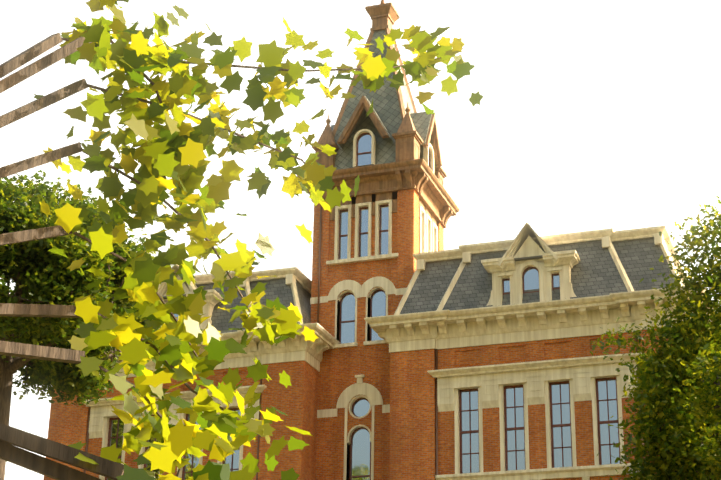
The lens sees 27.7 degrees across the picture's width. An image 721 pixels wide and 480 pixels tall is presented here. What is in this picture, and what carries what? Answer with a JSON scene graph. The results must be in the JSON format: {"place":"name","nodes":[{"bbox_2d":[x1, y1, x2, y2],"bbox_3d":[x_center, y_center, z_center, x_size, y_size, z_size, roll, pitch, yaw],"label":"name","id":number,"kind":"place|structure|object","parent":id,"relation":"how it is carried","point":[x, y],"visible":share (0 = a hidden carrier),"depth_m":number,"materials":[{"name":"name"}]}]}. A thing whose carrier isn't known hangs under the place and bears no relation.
{"place":"outdoors","nodes":[
{"label":"outdoors","id":0,"kind":"place"},
{"bbox_2d":[0,170,160,479],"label":"tree","id":1,"kind":"object","parent":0,"point":[59,283],"depth_m":35.00,"materials":[{"name":"green plant"}]},
{"bbox_2d":[0,0,483,479],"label":"tree","id":2,"kind":"object","parent":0,"point":[175,147],"depth_m":7.42,"materials":[{"name":"plant"}]},
{"bbox_2d":[0,0,720,479],"label":"sky","id":3,"kind":"structure","parent":0,"point":[591,115],"materials":[{"name":"white"}]},
{"bbox_2d":[590,196,720,479],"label":"tree sprigs","id":4,"kind":"object","parent":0,"point":[695,325],"depth_m":42.74,"materials":[{"name":"green plant"}]},
{"bbox_2d":[623,305,720,479],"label":"tree","id":5,"kind":"object","parent":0,"point":[697,422],"depth_m":41.35,"materials":[{"name":"green plant"}]},
{"bbox_3d":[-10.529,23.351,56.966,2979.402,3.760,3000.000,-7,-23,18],"label":"ground","id":6,"kind":"structure","parent":0,"visible":0},
{"bbox_2d":[43,361,318,479],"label":"wing wall","id":7,"kind":"structure","parent":6,"relation":"on","point":[296,402],"depth_m":61.25,"materials":[{"name":"brick"}]},
{"bbox_2d":[310,189,443,479],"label":"tower shaft","id":8,"kind":"object","parent":6,"relation":"on","point":[340,368],"visible":0.35,"depth_m":62.73,"materials":[{"name":"brick"}]},
{"bbox_2d":[347,395,370,444],"bbox_3d":[0.018,7.506,61.433,1.082,2.100,0.280,-7,-23,18],"label":"window stone","id":9,"kind":"object","parent":8,"relation":"attached to","point":[354,399],"visible":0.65,"depth_m":61.31,"materials":[{"name":"beige stone"}]},
{"bbox_2d":[83,129,712,479],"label":"cream trim","id":10,"kind":"structure","parent":6,"relation":"on","point":[440,328],"depth_m":59.04,"materials":[{"name":"stone"}]},
{"bbox_2d":[105,133,620,479],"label":"sashes","id":11,"kind":"object","parent":10,"relation":"on","point":[561,425],"visible":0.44,"depth_m":58.05,"materials":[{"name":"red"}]},
{"bbox_2d":[107,134,619,479],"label":"glass","id":12,"kind":"object","parent":10,"relation":"on","point":[360,451],"visible":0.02,"depth_m":58.59,"materials":[{"name":"glass"}]},
{"bbox_2d":[83,204,644,479],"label":"pilasters","id":13,"kind":"object","parent":10,"relation":"attached to","point":[436,368],"visible":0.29,"depth_m":61.05,"materials":[{"name":"orange brick"}]},
{"bbox_2d":[297,0,459,241],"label":"tower trim","id":14,"kind":"structure","parent":10,"relation":"on","point":[409,168],"depth_m":65.84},
{"bbox_2d":[331,30,436,169],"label":"tower roof","id":15,"kind":"structure","parent":14,"relation":"on","point":[386,109],"depth_m":67.38,"materials":[{"name":"grey tile"}]},
{"bbox_2d":[196,237,674,332],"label":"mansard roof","id":16,"kind":"structure","parent":10,"relation":"on","point":[594,271],"depth_m":59.69,"materials":[{"name":"grey tile"}]},
{"bbox_2d":[161,275,213,330],"bbox_3d":[-7.678,3.440,64.909,3.160,3.200,2.320,-7,-23,18],"label":"dormer body","id":17,"kind":"object","parent":16,"relation":"on","point":[208,309],"depth_m":63.47,"materials":[{"name":"beige stone"}]},
{"bbox_2d":[163,255,542,298],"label":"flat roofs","id":18,"kind":"structure","parent":16,"relation":"on","point":[515,259],"depth_m":59.08,"materials":[{"name":"grey"}]},
{"bbox_2d":[492,236,570,305],"bbox_3d":[7.229,1.700,59.972,3.160,3.200,2.320,-7,-23,18],"label":"dormer body","id":19,"kind":"object","parent":16,"relation":"on","point":[529,247],"visible":0.29,"depth_m":59.03,"materials":[{"name":"beige stone"}]},
{"bbox_2d":[389,329,690,479],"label":"wing wall","id":20,"kind":"structure","parent":6,"relation":"on","point":[412,422],"depth_m":58.07,"materials":[{"name":"brick"}]}
]}

